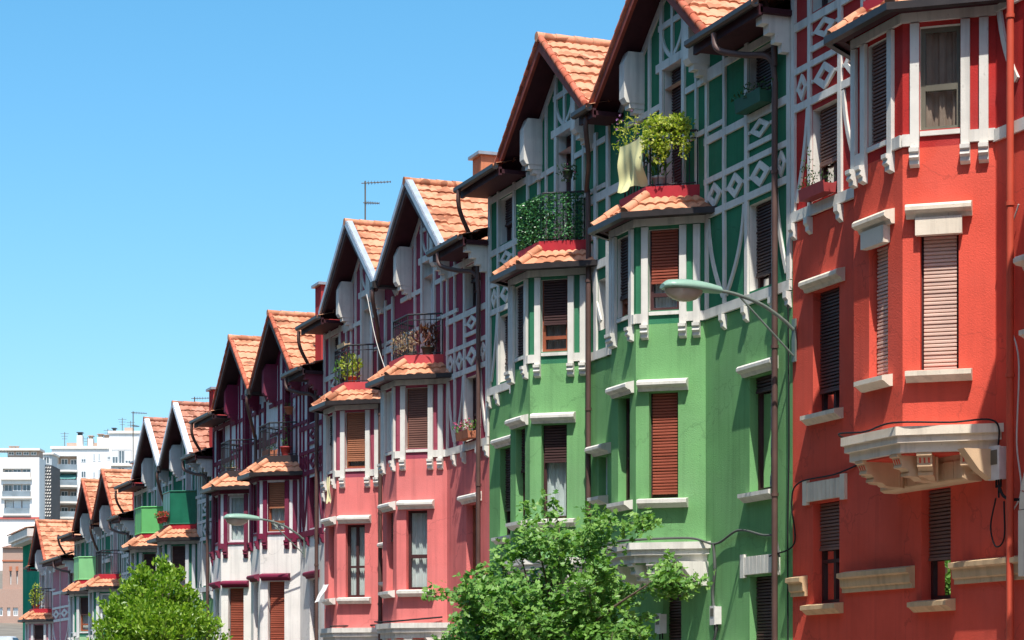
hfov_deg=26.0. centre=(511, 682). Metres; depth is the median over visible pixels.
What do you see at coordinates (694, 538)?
cable
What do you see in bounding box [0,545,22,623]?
brick building
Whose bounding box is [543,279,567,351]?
window
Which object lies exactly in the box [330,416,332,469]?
window
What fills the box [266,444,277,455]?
potted plant
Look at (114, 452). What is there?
window
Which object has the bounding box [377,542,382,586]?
window
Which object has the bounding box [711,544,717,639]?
cable
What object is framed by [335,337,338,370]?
window
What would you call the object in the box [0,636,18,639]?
parked car
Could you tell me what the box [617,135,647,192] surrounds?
cloth
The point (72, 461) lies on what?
window
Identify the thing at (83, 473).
window
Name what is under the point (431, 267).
window
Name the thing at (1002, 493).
cable
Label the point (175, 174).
sky
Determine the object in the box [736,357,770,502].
window
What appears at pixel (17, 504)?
window
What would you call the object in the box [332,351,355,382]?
potted plant
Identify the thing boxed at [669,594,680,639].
window
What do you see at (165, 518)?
flower pot
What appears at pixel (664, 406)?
window
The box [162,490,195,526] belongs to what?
balcony screen
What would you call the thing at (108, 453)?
window
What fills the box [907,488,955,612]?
window
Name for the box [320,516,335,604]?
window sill
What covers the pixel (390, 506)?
window
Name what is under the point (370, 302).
window
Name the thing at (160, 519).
flower pot
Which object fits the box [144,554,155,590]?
window
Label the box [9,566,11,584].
window
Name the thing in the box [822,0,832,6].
window
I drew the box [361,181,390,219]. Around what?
antenna
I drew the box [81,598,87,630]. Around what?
window
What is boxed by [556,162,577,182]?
hanging plant
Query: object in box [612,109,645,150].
hanging plant
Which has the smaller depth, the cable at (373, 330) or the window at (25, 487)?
the cable at (373, 330)
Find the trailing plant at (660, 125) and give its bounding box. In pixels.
[639,111,695,164]
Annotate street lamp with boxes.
[223,513,304,556]
[660,279,796,361]
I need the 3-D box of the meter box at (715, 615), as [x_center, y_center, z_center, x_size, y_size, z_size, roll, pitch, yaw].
[3.206,-1.015,34.959,0.135,0.390,0.170,0,0,-21]
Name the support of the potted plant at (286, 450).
on the white house at (267, 583)
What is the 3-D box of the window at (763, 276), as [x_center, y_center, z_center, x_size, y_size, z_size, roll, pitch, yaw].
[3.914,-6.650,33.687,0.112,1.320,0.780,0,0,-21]
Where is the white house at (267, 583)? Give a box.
[189,281,336,639]
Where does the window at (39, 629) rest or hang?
in the lilac house at (51, 559)
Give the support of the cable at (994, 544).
attached to the red house at (907, 127)
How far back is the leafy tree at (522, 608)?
32.50 m
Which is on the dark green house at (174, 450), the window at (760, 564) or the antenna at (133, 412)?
the antenna at (133, 412)
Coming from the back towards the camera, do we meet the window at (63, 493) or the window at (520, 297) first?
the window at (63, 493)
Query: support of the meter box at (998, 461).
attached to the red house at (907, 127)
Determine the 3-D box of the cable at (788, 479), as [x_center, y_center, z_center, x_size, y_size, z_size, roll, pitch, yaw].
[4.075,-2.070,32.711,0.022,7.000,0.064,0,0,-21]
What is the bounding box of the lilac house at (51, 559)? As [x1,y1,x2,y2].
[18,519,80,639]
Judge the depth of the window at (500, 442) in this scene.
44.16 m
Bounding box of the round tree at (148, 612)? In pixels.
[87,553,232,639]
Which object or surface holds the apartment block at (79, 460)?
on the ground
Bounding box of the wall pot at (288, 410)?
[284,401,294,414]
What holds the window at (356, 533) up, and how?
in the pink house at (405, 520)
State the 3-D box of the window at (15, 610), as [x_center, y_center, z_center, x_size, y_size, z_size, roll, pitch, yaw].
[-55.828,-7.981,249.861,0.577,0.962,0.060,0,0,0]
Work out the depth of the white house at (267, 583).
59.10 m
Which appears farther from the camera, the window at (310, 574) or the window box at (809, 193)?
the window at (310, 574)
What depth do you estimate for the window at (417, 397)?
47.58 m
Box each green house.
[58,460,142,639]
[114,387,226,639]
[453,0,792,639]
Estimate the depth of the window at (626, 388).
36.42 m
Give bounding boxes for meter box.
[655,613,666,638]
[710,606,720,630]
[988,445,1005,487]
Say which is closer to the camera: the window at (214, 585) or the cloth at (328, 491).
the cloth at (328, 491)
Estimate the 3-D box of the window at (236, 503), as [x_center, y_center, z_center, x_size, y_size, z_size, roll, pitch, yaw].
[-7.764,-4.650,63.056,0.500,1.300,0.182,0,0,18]
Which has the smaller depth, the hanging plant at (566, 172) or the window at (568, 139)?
the hanging plant at (566, 172)
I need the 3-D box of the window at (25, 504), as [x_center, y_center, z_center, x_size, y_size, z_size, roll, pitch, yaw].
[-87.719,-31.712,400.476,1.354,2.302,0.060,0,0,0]
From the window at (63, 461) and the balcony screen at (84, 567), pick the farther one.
the window at (63, 461)
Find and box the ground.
[0,571,22,639]
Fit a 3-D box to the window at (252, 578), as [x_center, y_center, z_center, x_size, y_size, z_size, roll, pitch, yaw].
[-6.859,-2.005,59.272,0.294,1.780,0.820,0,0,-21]
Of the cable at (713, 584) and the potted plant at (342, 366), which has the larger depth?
the potted plant at (342, 366)
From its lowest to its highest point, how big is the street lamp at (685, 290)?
1.093 m
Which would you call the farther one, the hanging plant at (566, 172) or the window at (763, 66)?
the hanging plant at (566, 172)
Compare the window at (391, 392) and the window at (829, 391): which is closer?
the window at (829, 391)
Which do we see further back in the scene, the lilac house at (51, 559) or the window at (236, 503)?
the lilac house at (51, 559)
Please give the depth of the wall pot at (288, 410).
58.86 m
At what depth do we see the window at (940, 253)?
27.95 m
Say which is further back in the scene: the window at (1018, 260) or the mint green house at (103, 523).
the mint green house at (103, 523)
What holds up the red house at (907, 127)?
on the ground
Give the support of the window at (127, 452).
in the apartment block at (79, 460)
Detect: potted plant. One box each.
[28,583,43,608]
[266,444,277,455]
[280,412,291,454]
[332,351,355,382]
[338,351,363,381]
[390,330,417,357]
[413,322,440,354]
[647,140,671,185]
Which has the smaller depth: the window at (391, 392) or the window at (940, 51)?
the window at (940, 51)
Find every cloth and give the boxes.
[315,584,328,601]
[326,476,330,503]
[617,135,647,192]
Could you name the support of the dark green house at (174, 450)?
on the ground
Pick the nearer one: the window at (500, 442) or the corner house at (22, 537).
the window at (500, 442)
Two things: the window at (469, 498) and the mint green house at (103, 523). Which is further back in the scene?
the mint green house at (103, 523)
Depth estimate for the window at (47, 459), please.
405.98 m
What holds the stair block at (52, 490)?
on the ground
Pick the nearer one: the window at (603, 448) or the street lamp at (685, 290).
the street lamp at (685, 290)
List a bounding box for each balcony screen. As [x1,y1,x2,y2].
[73,556,95,580]
[134,506,162,535]
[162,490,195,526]
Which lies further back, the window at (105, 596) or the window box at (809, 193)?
the window at (105, 596)
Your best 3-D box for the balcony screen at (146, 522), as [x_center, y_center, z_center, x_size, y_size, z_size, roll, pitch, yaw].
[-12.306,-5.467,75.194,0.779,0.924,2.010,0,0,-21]
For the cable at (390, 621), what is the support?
attached to the pink house at (405, 520)
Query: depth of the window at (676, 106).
36.77 m
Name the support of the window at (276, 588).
in the white house at (267, 583)
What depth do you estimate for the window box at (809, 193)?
31.64 m
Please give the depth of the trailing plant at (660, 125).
35.59 m
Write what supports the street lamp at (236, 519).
attached to the white house at (267, 583)
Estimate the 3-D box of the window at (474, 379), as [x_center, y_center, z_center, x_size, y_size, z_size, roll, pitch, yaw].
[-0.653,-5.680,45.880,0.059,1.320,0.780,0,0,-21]
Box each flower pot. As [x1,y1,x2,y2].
[155,510,164,522]
[160,511,168,521]
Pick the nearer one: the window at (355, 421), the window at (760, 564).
the window at (760, 564)
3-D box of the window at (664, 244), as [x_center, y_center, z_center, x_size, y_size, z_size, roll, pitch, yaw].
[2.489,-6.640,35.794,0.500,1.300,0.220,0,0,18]
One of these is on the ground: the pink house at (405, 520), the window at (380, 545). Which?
the pink house at (405, 520)
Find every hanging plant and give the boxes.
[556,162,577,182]
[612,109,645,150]
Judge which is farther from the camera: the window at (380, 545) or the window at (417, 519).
the window at (380, 545)
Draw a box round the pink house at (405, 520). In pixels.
[295,150,497,639]
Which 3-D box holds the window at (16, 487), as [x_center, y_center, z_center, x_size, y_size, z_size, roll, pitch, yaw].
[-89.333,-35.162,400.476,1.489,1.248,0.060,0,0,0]
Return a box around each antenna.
[131,411,146,459]
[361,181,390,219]
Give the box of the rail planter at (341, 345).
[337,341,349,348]
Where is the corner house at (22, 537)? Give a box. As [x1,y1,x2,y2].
[7,526,38,639]
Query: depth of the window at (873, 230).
28.62 m
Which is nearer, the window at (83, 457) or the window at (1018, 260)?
the window at (1018, 260)
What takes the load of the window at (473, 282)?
in the pink house at (405, 520)
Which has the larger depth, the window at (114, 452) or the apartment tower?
the window at (114, 452)
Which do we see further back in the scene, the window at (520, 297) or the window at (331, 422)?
the window at (331, 422)
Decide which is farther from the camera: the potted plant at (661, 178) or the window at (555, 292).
the window at (555, 292)
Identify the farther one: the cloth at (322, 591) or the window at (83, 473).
the window at (83, 473)
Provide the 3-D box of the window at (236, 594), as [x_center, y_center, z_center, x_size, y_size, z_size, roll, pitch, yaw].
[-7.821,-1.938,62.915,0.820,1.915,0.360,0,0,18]
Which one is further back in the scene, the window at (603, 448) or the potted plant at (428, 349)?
the potted plant at (428, 349)
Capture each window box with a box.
[452,418,475,440]
[731,76,773,114]
[798,147,836,202]
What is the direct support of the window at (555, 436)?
in the green house at (621, 380)
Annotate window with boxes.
[4,485,12,490]
[6,501,12,507]
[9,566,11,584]
[13,484,20,490]
[13,608,17,615]
[14,501,20,507]
[22,484,30,490]
[22,501,29,507]
[35,625,43,639]
[43,457,49,463]
[61,459,67,463]
[61,491,67,495]
[70,459,76,463]
[81,455,85,462]
[81,471,85,477]
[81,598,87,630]
[101,593,110,628]
[107,452,110,459]
[112,450,117,463]
[119,450,124,463]
[125,450,130,463]
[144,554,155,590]
[173,546,184,586]
[209,581,219,588]
[220,580,248,639]
[229,496,243,541]
[246,574,258,635]
[259,573,289,639]
[269,482,284,531]
[302,569,319,627]
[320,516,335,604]
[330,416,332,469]
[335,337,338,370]
[336,515,370,603]
[347,412,364,467]
[370,302,370,376]
[377,501,395,597]
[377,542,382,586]
[390,392,391,450]
[396,500,434,596]
[408,388,427,448]
[431,267,432,345]
[457,491,481,584]
[471,266,475,306]
[473,377,475,438]
[490,435,509,544]
[504,414,527,530]
[505,198,511,240]
[505,316,507,370]
[518,286,522,356]
[530,412,575,527]
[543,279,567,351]
[566,135,570,239]
[585,442,610,504]
[605,381,633,511]
[620,237,627,316]
[636,378,687,507]
[650,229,678,310]
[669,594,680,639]
[672,66,680,184]
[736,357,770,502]
[740,554,779,639]
[756,47,771,100]
[756,200,770,288]
[798,267,844,425]
[800,473,846,614]
[819,103,836,195]
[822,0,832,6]
[852,208,894,392]
[872,41,885,144]
[905,200,971,382]
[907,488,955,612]
[921,26,959,129]
[1013,254,1023,337]
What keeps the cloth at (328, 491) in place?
hanging from the pink house at (405, 520)
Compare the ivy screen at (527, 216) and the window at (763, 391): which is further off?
the ivy screen at (527, 216)
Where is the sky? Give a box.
[0,0,625,456]
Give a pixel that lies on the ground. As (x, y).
(12, 629)
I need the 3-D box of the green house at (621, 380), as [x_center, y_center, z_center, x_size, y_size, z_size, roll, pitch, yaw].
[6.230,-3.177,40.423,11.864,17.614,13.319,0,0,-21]
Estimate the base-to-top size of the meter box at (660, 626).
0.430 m
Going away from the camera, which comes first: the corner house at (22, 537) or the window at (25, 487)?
the corner house at (22, 537)
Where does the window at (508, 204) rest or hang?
in the green house at (621, 380)
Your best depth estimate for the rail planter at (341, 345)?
52.44 m
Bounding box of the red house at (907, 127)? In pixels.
[785,0,1023,639]
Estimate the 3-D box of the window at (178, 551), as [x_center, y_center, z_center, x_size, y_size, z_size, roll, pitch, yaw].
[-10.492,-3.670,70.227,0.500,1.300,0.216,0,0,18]
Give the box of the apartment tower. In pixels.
[0,446,45,570]
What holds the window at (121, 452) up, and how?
in the apartment block at (79, 460)
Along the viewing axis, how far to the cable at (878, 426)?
28.27 m
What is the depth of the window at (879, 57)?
28.65 m
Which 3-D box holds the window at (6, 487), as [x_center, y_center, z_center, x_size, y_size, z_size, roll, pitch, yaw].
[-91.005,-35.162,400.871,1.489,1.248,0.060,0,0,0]
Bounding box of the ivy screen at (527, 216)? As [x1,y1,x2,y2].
[516,191,584,250]
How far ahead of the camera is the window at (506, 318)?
44.23 m
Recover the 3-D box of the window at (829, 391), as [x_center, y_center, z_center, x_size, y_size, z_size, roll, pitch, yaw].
[4.516,-4.793,31.751,0.350,2.125,1.120,0,0,-21]
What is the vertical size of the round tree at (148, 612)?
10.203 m
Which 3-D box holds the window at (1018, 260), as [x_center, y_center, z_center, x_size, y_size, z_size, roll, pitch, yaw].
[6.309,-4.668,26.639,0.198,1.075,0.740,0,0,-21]
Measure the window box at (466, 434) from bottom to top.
0.426 m
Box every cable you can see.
[330,616,442,626]
[366,294,384,366]
[537,529,780,568]
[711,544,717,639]
[769,418,999,556]
[787,305,789,639]
[990,498,1005,547]
[997,485,1019,500]
[1014,204,1021,508]
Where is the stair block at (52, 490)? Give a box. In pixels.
[43,453,59,519]
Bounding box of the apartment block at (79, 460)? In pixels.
[50,418,139,519]
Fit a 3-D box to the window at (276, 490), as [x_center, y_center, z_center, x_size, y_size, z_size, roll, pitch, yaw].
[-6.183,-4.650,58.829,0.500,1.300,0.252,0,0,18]
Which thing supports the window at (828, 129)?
in the red house at (907, 127)
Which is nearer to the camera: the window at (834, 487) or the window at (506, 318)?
the window at (834, 487)
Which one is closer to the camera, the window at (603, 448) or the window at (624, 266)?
the window at (624, 266)
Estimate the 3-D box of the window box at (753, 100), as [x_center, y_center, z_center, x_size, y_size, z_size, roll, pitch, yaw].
[3.660,-8.912,33.559,0.386,0.425,1.415,0,0,-21]
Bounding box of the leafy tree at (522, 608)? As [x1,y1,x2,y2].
[421,489,715,639]
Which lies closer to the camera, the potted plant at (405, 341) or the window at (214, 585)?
the potted plant at (405, 341)
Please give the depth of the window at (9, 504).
400.86 m
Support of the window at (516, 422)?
in the green house at (621, 380)
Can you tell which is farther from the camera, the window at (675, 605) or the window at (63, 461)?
the window at (63, 461)
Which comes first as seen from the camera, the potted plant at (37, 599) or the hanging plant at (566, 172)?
the hanging plant at (566, 172)
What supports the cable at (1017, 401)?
attached to the red house at (907, 127)
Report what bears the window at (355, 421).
in the pink house at (405, 520)

